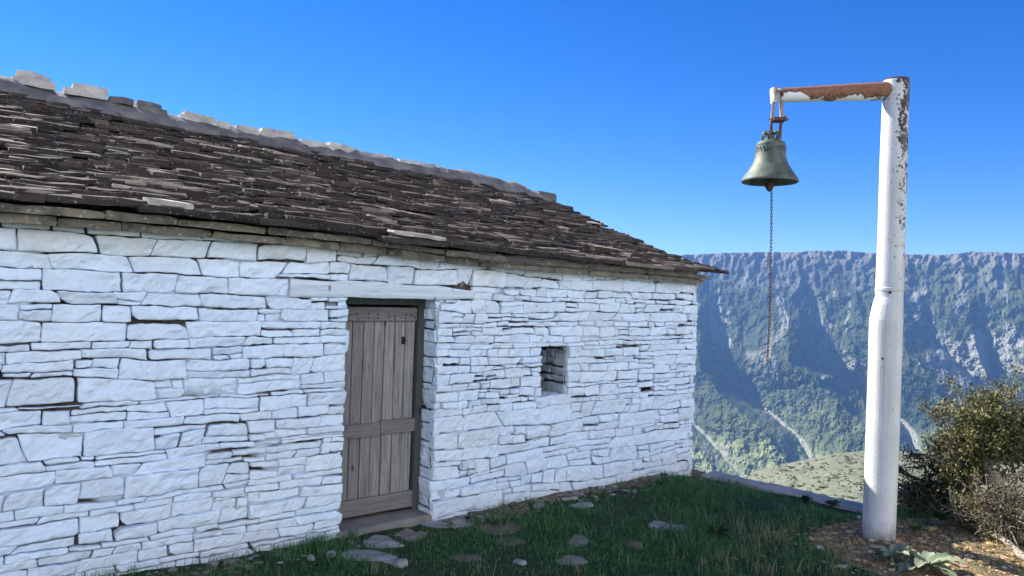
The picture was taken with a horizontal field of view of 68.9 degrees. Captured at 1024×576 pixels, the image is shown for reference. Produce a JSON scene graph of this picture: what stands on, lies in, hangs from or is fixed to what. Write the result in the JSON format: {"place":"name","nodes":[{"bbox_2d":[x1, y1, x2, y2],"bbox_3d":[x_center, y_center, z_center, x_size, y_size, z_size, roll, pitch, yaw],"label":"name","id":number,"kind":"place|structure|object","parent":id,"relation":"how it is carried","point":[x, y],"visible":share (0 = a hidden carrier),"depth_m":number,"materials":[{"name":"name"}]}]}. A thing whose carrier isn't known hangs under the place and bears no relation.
{"place":"outdoors","nodes":[
{"label":"outdoors","id":0,"kind":"place"},
{"bbox_2d":[0,0,1023,254],"label":"sky","id":1,"kind":"structure","parent":0,"point":[647,119],"materials":[{"name":"blue"}]},
{"bbox_2d":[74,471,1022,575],"bbox_3d":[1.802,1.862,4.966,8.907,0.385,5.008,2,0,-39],"label":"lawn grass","id":2,"kind":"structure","parent":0,"point":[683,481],"depth_m":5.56,"materials":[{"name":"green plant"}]},
{"bbox_2d":[114,469,1023,575],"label":"ground","id":3,"kind":"structure","parent":0,"point":[599,522],"depth_m":5.47,"materials":[{"name":"green plant"}]},
{"bbox_2d":[307,554,314,560],"bbox_3d":[-1.353,1.814,5.019,0.054,0.042,0.064,2,0,-39],"label":"loose stone","id":4,"kind":"object","parent":3,"relation":"on","point":[311,556],"visible":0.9,"depth_m":5.00,"materials":[{"name":"grey stone"}]},
{"bbox_2d":[326,550,335,557],"bbox_3d":[-1.237,1.819,5.101,0.070,0.050,0.057,2,0,-16],"label":"loose stone","id":5,"kind":"object","parent":3,"relation":"on","point":[328,553],"visible":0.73,"depth_m":5.08,"materials":[{"name":"grey stone"}]},
{"bbox_2d":[0,69,728,575],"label":"stone chapel","id":6,"kind":"structure","parent":3,"relation":"on","point":[222,339],"depth_m":5.41,"materials":[{"name":"white stone"}]},
{"bbox_2d":[339,307,416,517],"bbox_3d":[-1.082,0.956,5.853,0.776,1.611,0.090,2,0,-39],"label":"door","id":7,"kind":"structure","parent":6,"relation":"in","point":[378,423],"depth_m":5.87,"materials":[{"name":"brown wood"}]},
{"bbox_2d":[532,339,570,405],"bbox_3d":[0.211,0.751,6.982,0.460,0.650,0.582,2,0,-39],"label":"window","id":8,"kind":"structure","parent":6,"relation":"in","point":[554,359],"depth_m":6.98,"materials":[{"name":"stone"}]},
{"bbox_2d":[342,549,403,567],"bbox_3d":[-0.935,1.879,5.087,0.538,0.119,0.222,2,0,19],"label":"flagstone","id":9,"kind":"object","parent":3,"relation":"on","point":[384,557],"visible":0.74,"depth_m":5.09,"materials":[{"name":"grey stone"}]},
{"bbox_2d":[393,558,407,567],"bbox_3d":[-0.734,1.823,4.936,0.103,0.051,0.071,2,0,-26],"label":"loose stone","id":10,"kind":"object","parent":9,"relation":"on","point":[401,562],"visible":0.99,"depth_m":4.92,"materials":[{"name":"white stone"}]},
{"bbox_2d":[364,535,403,547],"bbox_3d":[-0.961,1.877,5.378,0.235,0.113,0.322,2,0,-39],"label":"flagstone","id":11,"kind":"object","parent":3,"relation":"on","point":[379,540],"visible":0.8,"depth_m":5.36,"materials":[{"name":"grey stone"}]},
{"bbox_2d":[394,528,426,540],"bbox_3d":[-0.787,1.900,5.577,0.256,0.119,0.408,2,0,14],"label":"flagstone","id":12,"kind":"object","parent":3,"relation":"on","point":[404,533],"visible":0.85,"depth_m":5.61,"materials":[{"name":"grey stone"}]},
{"bbox_2d":[146,473,719,575],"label":"rubble","id":13,"kind":"object","parent":3,"relation":"on","point":[568,496],"visible":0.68,"depth_m":6.24,"materials":[{"name":"grey stone"}]},
{"bbox_2d":[420,514,473,527],"bbox_3d":[-0.531,1.911,5.986,0.494,0.116,0.365,2,0,-15],"label":"flagstone","id":14,"kind":"object","parent":3,"relation":"on","point":[439,523],"visible":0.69,"depth_m":5.89,"materials":[{"name":"grey stone"}]},
{"bbox_2d":[448,554,481,561],"bbox_3d":[-0.324,1.907,5.148,0.204,0.119,0.214,2,0,-39],"label":"flagstone","id":15,"kind":"object","parent":3,"relation":"on","point":[460,556],"visible":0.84,"depth_m":5.13,"materials":[{"name":"grey stone"}]},
{"bbox_2d":[477,521,521,534],"bbox_3d":[-0.094,1.929,5.855,0.341,0.118,0.309,2,0,-39],"label":"flagstone","id":16,"kind":"object","parent":3,"relation":"on","point":[490,527],"visible":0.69,"depth_m":5.83,"materials":[{"name":"grey stone"}]},
{"bbox_2d":[494,537,524,544],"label":"flagstone","id":17,"kind":"object","parent":3,"relation":"on","point":[508,543],"visible":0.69,"depth_m":5.52,"materials":[{"name":"grey stone"}]},
{"bbox_2d":[506,507,526,515],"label":"flagstone","id":18,"kind":"object","parent":3,"relation":"on","point":[518,511],"visible":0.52,"depth_m":6.27,"materials":[{"name":"grey stone"}]},
{"bbox_2d":[513,558,526,565],"bbox_3d":[0.057,1.862,5.071,0.097,0.033,0.065,2,0,32],"label":"loose stone","id":19,"kind":"object","parent":3,"relation":"on","point":[521,562],"visible":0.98,"depth_m":5.05,"materials":[{"name":"white stone"}]},
{"bbox_2d":[557,555,587,564],"bbox_3d":[0.406,1.940,5.181,0.216,0.114,0.192,2,0,-39],"label":"flagstone","id":20,"kind":"object","parent":3,"relation":"on","point":[575,558],"visible":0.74,"depth_m":5.17,"materials":[{"name":"grey stone"}]},
{"bbox_2d":[568,534,587,546],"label":"flagstone","id":21,"kind":"object","parent":3,"relation":"on","point":[572,540],"visible":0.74,"depth_m":5.64,"materials":[{"name":"grey stone"}]},
{"bbox_2d":[570,502,593,508],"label":"flagstone","id":22,"kind":"object","parent":3,"relation":"on","point":[578,504],"visible":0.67,"depth_m":6.46,"materials":[{"name":"grey stone"}]},
{"bbox_2d":[626,541,642,549],"bbox_3d":[0.900,1.891,5.479,0.124,0.055,0.084,2,0,5],"label":"loose stone","id":23,"kind":"object","parent":3,"relation":"on","point":[632,544],"visible":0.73,"depth_m":5.45,"materials":[{"name":"grey stone"}]},
{"bbox_2d":[648,521,687,531],"bbox_3d":[1.236,1.982,6.076,0.471,0.124,0.215,2,0,26],"label":"flagstone","id":24,"kind":"object","parent":3,"relation":"on","point":[657,522],"visible":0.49,"depth_m":6.07,"materials":[{"name":"grey stone"}]},
{"bbox_2d":[702,524,729,538],"bbox_3d":[1.595,1.891,5.745,0.216,0.133,0.170,2,0,-20],"label":"weed","id":25,"kind":"object","parent":3,"relation":"on","point":[718,530],"visible":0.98,"depth_m":5.75,"materials":[{"name":"green plant"}]},
{"bbox_2d":[701,471,862,513],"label":"terrace wall","id":26,"kind":"structure","parent":3,"relation":"on","point":[853,506],"depth_m":7.54,"materials":[{"name":"concrete"}]},
{"bbox_2d":[798,495,813,503],"bbox_3d":[2.791,2.022,7.108,0.135,0.121,0.098,2,0,11],"label":"weed","id":27,"kind":"object","parent":3,"relation":"on","point":[805,498],"visible":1,"depth_m":7.09,"materials":[{"name":"green plant"}]},
{"bbox_2d":[824,500,839,509],"bbox_3d":[3.015,2.055,7.044,0.138,0.117,0.165,2,0,30],"label":"weed","id":28,"kind":"object","parent":3,"relation":"on","point":[832,503],"visible":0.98,"depth_m":7.02,"materials":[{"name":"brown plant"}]},
{"bbox_2d":[770,76,909,541],"bbox_3d":[2.466,0.149,5.763,1.077,3.554,0.240,2,0,1],"label":"bell post","id":29,"kind":"object","parent":3,"relation":"on","point":[883,408],"visible":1,"depth_m":5.67,"materials":[{"name":"white paint"}]},
{"bbox_2d":[741,87,798,191],"bbox_3d":[1.985,-1.136,5.722,0.419,0.801,0.419,2,0,-39],"label":"bell","id":30,"kind":"object","parent":29,"relation":"hanging from","point":[770,169],"visible":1,"depth_m":5.64,"materials":[{"name":"green metal"}]},
{"bbox_2d":[766,191,772,363],"bbox_3d":[1.976,-0.086,5.722,0.040,1.338,0.024,2,0,-1],"label":"pull chain","id":31,"kind":"object","parent":30,"relation":"hanging from","point":[770,270],"visible":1,"depth_m":5.72,"materials":[{"name":"metal"}]},
{"bbox_2d":[718,507,1023,575],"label":"wood chips","id":32,"kind":"object","parent":3,"relation":"on","point":[968,548],"visible":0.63,"depth_m":5.60,"materials":[{"name":"brown wood"}]},
{"bbox_2d":[865,543,915,568],"bbox_3d":[2.684,1.887,5.249,0.309,0.148,0.283,2,0,-3],"label":"mullein","id":33,"kind":"object","parent":3,"relation":"on","point":[893,551],"visible":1,"depth_m":5.28,"materials":[{"name":"green plant"}]},
{"bbox_2d":[849,465,984,516],"bbox_3d":[3.736,1.842,6.772,1.388,0.609,0.806,2,0,-12],"label":"bush","id":34,"kind":"object","parent":3,"relation":"on","point":[936,497],"visible":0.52,"depth_m":6.62,"materials":[{"name":"green plant"}]},
{"bbox_2d":[904,521,929,534],"bbox_3d":[3.150,1.887,5.812,0.151,0.126,0.142,2,0,12],"label":"weed","id":35,"kind":"object","parent":3,"relation":"on","point":[917,526],"visible":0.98,"depth_m":5.80,"materials":[{"name":"green plant"}]},
{"bbox_2d":[897,429,958,518],"bbox_3d":[3.698,1.677,6.759,0.949,0.887,0.787,2,0,-39],"label":"bare shrub","id":36,"kind":"object","parent":3,"relation":"on","point":[928,456],"visible":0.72,"depth_m":6.61,"materials":[{"name":"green plant"}]},
{"bbox_2d":[896,550,967,575],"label":"mullein","id":37,"kind":"object","parent":3,"relation":"on","point":[926,559],"visible":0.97,"depth_m":5.12,"materials":[{"name":"green plant"}]},
{"bbox_2d":[925,520,983,531],"bbox_3d":[3.644,1.944,6.130,0.449,0.072,0.048,2,0,19],"label":"fallen branch","id":38,"kind":"object","parent":3,"relation":"on","point":[945,522],"visible":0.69,"depth_m":6.13,"materials":[{"name":"brown wood"}]},
{"bbox_2d":[917,370,1023,516],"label":"leafy shrub","id":39,"kind":"object","parent":3,"relation":"on","point":[955,434],"visible":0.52,"depth_m":6.50,"materials":[{"name":"green plant"}]},
{"bbox_2d":[929,463,1023,538],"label":"bush","id":40,"kind":"object","parent":3,"relation":"on","point":[959,503],"visible":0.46,"depth_m":6.09,"materials":[{"name":"grey plant"}]},
{"bbox_2d":[944,465,1023,547],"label":"bush","id":41,"kind":"object","parent":3,"relation":"on","point":[1013,518],"visible":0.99,"depth_m":5.80,"materials":[{"name":"grey plant"}]},
{"bbox_2d":[949,364,1023,497],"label":"gnarled shrub","id":42,"kind":"object","parent":3,"relation":"on","point":[1007,430],"visible":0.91,"depth_m":6.32,"materials":[{"name":"green plant"}]},
{"bbox_2d":[990,533,1023,560],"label":"fallen branch","id":43,"kind":"object","parent":3,"relation":"on","point":[1014,548],"visible":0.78,"depth_m":5.58,"materials":[{"name":"beige wood"}]},
{"bbox_2d":[680,250,1023,476],"bbox_3d":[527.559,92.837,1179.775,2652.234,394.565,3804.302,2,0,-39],"label":"mountain","id":44,"kind":"structure","parent":0,"point":[801,395],"depth_m":1544.07,"materials":[{"name":"green plant"}]},
{"bbox_2d":[738,451,1023,503],"bbox_3d":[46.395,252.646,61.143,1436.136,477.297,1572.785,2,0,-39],"label":"hillside","id":45,"kind":"structure","parent":0,"point":[831,490],"depth_m":176.56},
{"bbox_2d":[746,452,1023,499],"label":"scrub","id":46,"kind":"object","parent":45,"relation":"on","point":[817,477],"visible":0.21,"depth_m":176.26,"materials":[{"name":"green plant"}]}
]}

